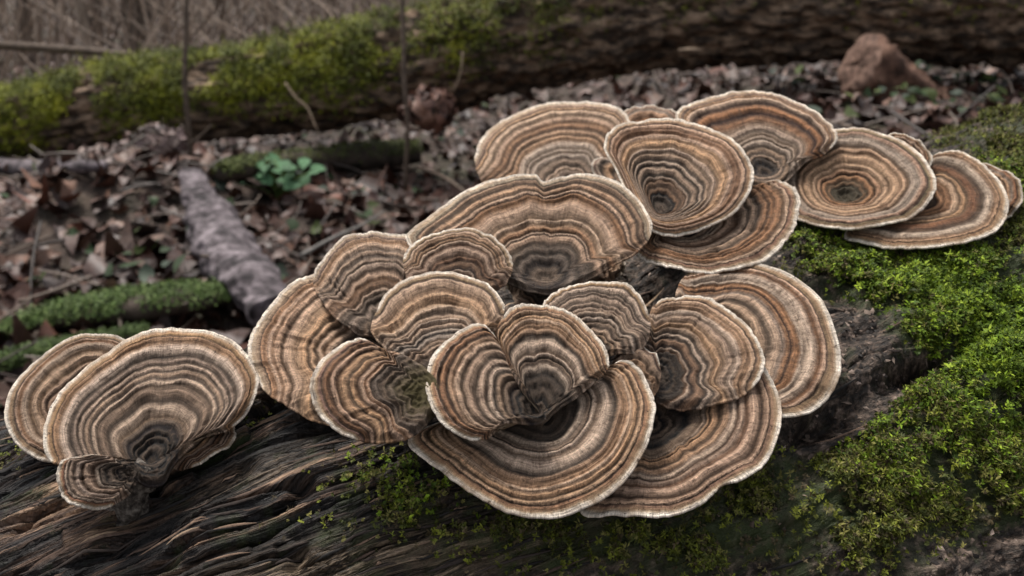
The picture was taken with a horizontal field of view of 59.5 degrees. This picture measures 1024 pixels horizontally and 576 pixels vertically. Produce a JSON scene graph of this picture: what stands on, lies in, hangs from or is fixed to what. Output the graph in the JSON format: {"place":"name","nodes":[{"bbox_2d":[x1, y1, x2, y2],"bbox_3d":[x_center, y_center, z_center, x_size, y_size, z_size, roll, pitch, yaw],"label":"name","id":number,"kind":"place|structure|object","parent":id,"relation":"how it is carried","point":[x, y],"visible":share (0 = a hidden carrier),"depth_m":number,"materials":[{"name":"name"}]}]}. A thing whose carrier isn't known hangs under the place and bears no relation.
{"place":"outdoors","nodes":[
{"label":"outdoors","id":0,"kind":"place"},
{"bbox_2d":[0,0,1023,419],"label":"ground","id":1,"kind":"structure","parent":0,"point":[80,208],"depth_m":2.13,"materials":[{"name":"brown plant"}]},
{"bbox_2d":[15,0,32,53],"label":"bare tree","id":2,"kind":"object","parent":1,"relation":"on","point":[26,10],"visible":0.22,"depth_m":6.42,"materials":[{"name":"brown plant"}]},
{"bbox_2d":[0,157,108,175],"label":"rotten branch","id":3,"kind":"object","parent":1,"relation":"on","point":[81,166],"visible":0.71,"depth_m":1.99,"materials":[{"name":"grey wood"}]},
{"bbox_2d":[0,321,150,372],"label":"mossy timber","id":4,"kind":"object","parent":1,"relation":"on","point":[41,347],"visible":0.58,"depth_m":1.38,"materials":[{"name":"green plant"}]},
{"bbox_2d":[73,0,94,62],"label":"bare tree","id":5,"kind":"object","parent":1,"relation":"on","point":[79,5],"visible":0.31,"depth_m":5.15,"materials":[{"name":"brown plant"}]},
{"bbox_2d":[90,0,104,44],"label":"bare tree","id":6,"kind":"object","parent":1,"relation":"on","point":[95,11],"visible":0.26,"depth_m":6.93,"materials":[{"name":"grey plant"}]},
{"bbox_2d":[0,277,232,339],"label":"mossy timber","id":7,"kind":"object","parent":1,"relation":"on","point":[147,302],"visible":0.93,"depth_m":1.48,"materials":[{"name":"green plant"}]},
{"bbox_2d":[120,0,153,60],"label":"bare tree","id":8,"kind":"object","parent":1,"relation":"on","point":[140,20],"visible":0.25,"depth_m":5.68,"materials":[{"name":"brown plant"}]},
{"bbox_2d":[116,120,187,158],"bbox_3d":[-0.876,-0.348,2.195,0.193,0.143,0.156,0,20,0],"label":"leaf clump","id":9,"kind":"object","parent":1,"relation":"on","point":[161,140],"visible":0.44,"depth_m":2.16,"materials":[{"name":"plant"}]},
{"bbox_2d":[158,0,167,37],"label":"bare tree","id":10,"kind":"object","parent":1,"relation":"on","point":[165,27],"visible":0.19,"depth_m":7.42,"materials":[{"name":"grey plant"}]},
{"bbox_2d":[180,0,211,159],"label":"sapling","id":11,"kind":"object","parent":1,"relation":"on","point":[188,133],"visible":0.87,"depth_m":2.10,"materials":[{"name":"brown plant"}]},
{"bbox_2d":[216,0,224,46],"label":"bare tree","id":12,"kind":"object","parent":1,"relation":"on","point":[219,38],"visible":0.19,"depth_m":6.97,"materials":[{"name":"brown plant"}]},
{"bbox_2d":[0,0,441,82],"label":"thicket","id":13,"kind":"object","parent":1,"relation":"on","point":[54,10],"visible":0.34,"depth_m":5.19,"materials":[{"name":"brown twig bark"}]},
{"bbox_2d":[179,168,286,326],"bbox_3d":[-0.560,-0.097,1.730,0.128,0.152,0.667,-10,22,-26],"label":"driftwood limb","id":14,"kind":"object","parent":1,"relation":"on","point":[242,268],"visible":0.92,"depth_m":1.64,"materials":[{"name":"grey wood"}]},
{"bbox_2d":[270,0,282,31],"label":"bare tree","id":15,"kind":"object","parent":1,"relation":"on","point":[273,24],"visible":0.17,"depth_m":7.95,"materials":[{"name":"grey plant"}]},
{"bbox_2d":[235,152,325,202],"bbox_3d":[-0.549,-0.247,2.110,0.192,0.121,0.125,6,21,17],"label":"leafy plant","id":16,"kind":"object","parent":1,"relation":"on","point":[289,180],"visible":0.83,"depth_m":2.10,"materials":[{"name":"green plant"}]},
{"bbox_2d":[208,136,422,180],"bbox_3d":[-0.519,-0.345,2.402,0.193,0.172,0.869,10,22,25],"label":"mossy branch","id":17,"kind":"object","parent":1,"relation":"on","point":[370,154],"visible":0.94,"depth_m":2.51,"materials":[{"name":"green plant"}]},
{"bbox_2d":[328,0,335,23],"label":"bare tree","id":18,"kind":"object","parent":1,"relation":"on","point":[329,15],"visible":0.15,"depth_m":8.42,"materials":[{"name":"grey plant"}]},
{"bbox_2d":[299,210,384,257],"bbox_3d":[-0.329,-0.110,1.779,0.012,0.023,0.288,9,22,24],"label":"dead twig","id":19,"kind":"object","parent":1,"relation":"on","point":[315,247],"visible":1,"depth_m":1.74,"materials":[{"name":"wood"}]},
{"bbox_2d":[400,0,409,190],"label":"sapling","id":20,"kind":"object","parent":1,"relation":"on","point":[405,93],"visible":1,"depth_m":2.10,"materials":[{"name":"brown plant"}]},
{"bbox_2d":[397,83,457,135],"bbox_3d":[-0.215,-0.455,2.282,0.145,0.134,0.147,-16,25,-37],"label":"leaf clump","id":21,"kind":"object","parent":1,"relation":"on","point":[434,109],"visible":0.91,"depth_m":2.25,"materials":[{"name":"plant"}]},
{"bbox_2d":[417,165,464,191],"bbox_3d":[-0.151,-0.254,2.155,0.029,0.040,0.270,-13,23,-32],"label":"dead twig","id":22,"kind":"object","parent":1,"relation":"on","point":[438,174],"visible":0.72,"depth_m":2.20,"materials":[{"name":"brown wood"}]},
{"bbox_2d":[0,58,1022,405],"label":"ground cover","id":23,"kind":"object","parent":1,"relation":"on","point":[144,272],"visible":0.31,"depth_m":1.94,"materials":[{"name":"brown plant"}]},
{"bbox_2d":[0,96,1023,575],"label":"fallen log","id":24,"kind":"object","parent":1,"relation":"on","point":[900,452],"visible":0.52,"depth_m":0.28,"materials":[{"name":"brown wood"}]},
{"bbox_2d":[4,333,124,462],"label":"bracket fungus","id":25,"kind":"object","parent":24,"relation":"on","point":[39,384],"visible":0.36,"depth_m":0.29},
{"bbox_2d":[43,327,258,525],"bbox_3d":[-0.112,0.043,0.278,0.043,0.046,0.072,13,23,31],"label":"bracket fungus","id":26,"kind":"object","parent":24,"relation":"on","point":[131,423],"visible":1,"depth_m":0.27},
{"bbox_2d":[247,231,409,425],"bbox_3d":[-0.051,0.009,0.316,0.059,0.046,0.087,12,23,29],"label":"bracket fungus","id":27,"kind":"object","parent":24,"relation":"on","point":[305,325],"visible":0.55,"depth_m":0.31},
{"bbox_2d":[309,338,438,444],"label":"bracket fungus","id":28,"kind":"object","parent":24,"relation":"on","point":[364,390],"visible":1,"depth_m":0.26},
{"bbox_2d":[370,271,504,368],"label":"bracket fungus","id":29,"kind":"object","parent":24,"relation":"on","point":[421,319],"visible":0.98,"depth_m":0.28},
{"bbox_2d":[403,227,512,290],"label":"bracket fungus","id":30,"kind":"object","parent":24,"relation":"on","point":[476,254],"visible":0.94,"depth_m":0.31},
{"bbox_2d":[505,284,548,305],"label":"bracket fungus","id":31,"kind":"object","parent":24,"relation":"on","point":[519,296],"visible":0.26,"depth_m":0.34},
{"bbox_2d":[405,173,652,295],"bbox_3d":[0.012,-0.015,0.332,0.070,0.049,0.080,16,25,38],"label":"bracket fungus","id":32,"kind":"object","parent":24,"relation":"on","point":[554,235],"visible":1,"depth_m":0.33},
{"bbox_2d":[408,303,655,518],"bbox_3d":[0.010,0.036,0.268,0.061,0.045,0.067,15,25,36],"label":"bracket fungus","id":33,"kind":"object","parent":24,"relation":"on","point":[546,411],"visible":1,"depth_m":0.26},
{"bbox_2d":[474,101,629,181],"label":"bracket fungus","id":34,"kind":"object","parent":24,"relation":"on","point":[547,141],"visible":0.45,"depth_m":0.46},
{"bbox_2d":[543,281,650,355],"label":"bracket fungus","id":35,"kind":"object","parent":24,"relation":"on","point":[614,317],"visible":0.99,"depth_m":0.29},
{"bbox_2d":[592,157,620,182],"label":"bracket fungus","id":36,"kind":"object","parent":24,"relation":"on","point":[602,166],"visible":0.13,"depth_m":0.44},
{"bbox_2d":[588,262,625,281],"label":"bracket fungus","id":37,"kind":"object","parent":24,"relation":"on","point":[615,272],"visible":0.2,"depth_m":0.36},
{"bbox_2d":[612,347,660,395],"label":"bracket fungus","id":38,"kind":"object","parent":24,"relation":"on","point":[646,361],"visible":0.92,"depth_m":0.28},
{"bbox_2d":[624,105,675,121],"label":"bracket fungus","id":39,"kind":"object","parent":24,"relation":"on","point":[637,114],"visible":0.28,"depth_m":0.47},
{"bbox_2d":[604,118,753,236],"bbox_3d":[0.064,-0.046,0.400,0.054,0.070,0.161,0,20,0],"label":"bracket fungus","id":40,"kind":"object","parent":24,"relation":"on","point":[678,177],"visible":1,"depth_m":0.34},
{"bbox_2d":[579,367,781,517],"bbox_3d":[0.051,0.045,0.272,0.066,0.028,0.050,0,20,0],"label":"bracket fungus","id":41,"kind":"object","parent":24,"relation":"attached to","point":[690,460],"visible":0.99,"depth_m":0.27},
{"bbox_2d":[645,295,764,411],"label":"bracket fungus","id":42,"kind":"object","parent":24,"relation":"on","point":[708,351],"visible":0.96,"depth_m":0.29},
{"bbox_2d":[637,180,800,273],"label":"bracket fungus","id":43,"kind":"object","parent":24,"relation":"on","point":[758,226],"visible":0.94,"depth_m":0.33},
{"bbox_2d":[675,90,837,185],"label":"bracket fungus","id":44,"kind":"object","parent":24,"relation":"on","point":[774,136],"visible":0.8,"depth_m":0.39},
{"bbox_2d":[675,264,840,417],"bbox_3d":[0.081,0.016,0.300,0.054,0.035,0.054,0,20,0],"label":"bracket fungus","id":45,"kind":"object","parent":24,"relation":"on","point":[784,316],"visible":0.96,"depth_m":0.30},
{"bbox_2d":[787,127,936,230],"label":"bracket fungus","id":46,"kind":"object","parent":24,"relation":"on","point":[853,178],"visible":0.98,"depth_m":0.37},
{"bbox_2d":[889,132,932,165],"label":"bracket fungus","id":47,"kind":"object","parent":24,"relation":"on","point":[917,145],"visible":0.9,"depth_m":0.38},
{"bbox_2d":[844,150,1008,249],"bbox_3d":[0.171,-0.034,0.358,0.059,0.032,0.049,-16,25,-38],"label":"bracket fungus","id":48,"kind":"object","parent":24,"relation":"on","point":[968,202],"visible":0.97,"depth_m":0.35},
{"bbox_2d":[983,163,1023,217],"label":"bracket fungus","id":49,"kind":"object","parent":24,"relation":"on","point":[1010,183],"visible":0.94,"depth_m":0.36},
{"bbox_2d":[0,0,1023,159],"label":"mossy log","id":50,"kind":"object","parent":1,"relation":"on","point":[340,76],"visible":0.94,"depth_m":2.42,"materials":[{"name":"green plant"}]},
{"bbox_2d":[0,41,143,57],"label":"leaning branch","id":51,"kind":"object","parent":50,"relation":"on","point":[39,47],"visible":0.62,"depth_m":2.86,"materials":[{"name":"brown plant"}]},
{"bbox_2d":[284,82,319,135],"bbox_3d":[-0.558,-0.478,2.391,0.010,0.126,0.154,-18,26,-41],"label":"dead twig","id":52,"kind":"object","parent":50,"relation":"attached to","point":[290,90],"visible":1,"depth_m":2.39,"materials":[{"name":"brown wood"}]},
{"bbox_2d":[453,52,463,90],"bbox_3d":[-0.137,-0.564,2.333,0.014,0.096,0.054,10,22,25],"label":"dead twig","id":53,"kind":"object","parent":50,"relation":"hanging from","point":[462,55],"visible":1,"depth_m":2.33,"materials":[{"name":"brown wood"}]},
{"bbox_2d":[0,56,1023,418],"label":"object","id":54,"kind":"object","parent":1,"relation":"on","point":[244,202],"visible":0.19,"depth_m":1.95,"materials":[{"name":"brown twig bark"}]},
{"bbox_2d":[837,33,956,107],"bbox_3d":[1.012,-0.483,2.264,0.416,0.315,0.156,-7,21,-18],"label":"rock","id":55,"kind":"object","parent":1,"relation":"on","point":[870,60],"visible":0.47,"depth_m":2.15,"materials":[{"name":"brown stone"}]}
]}

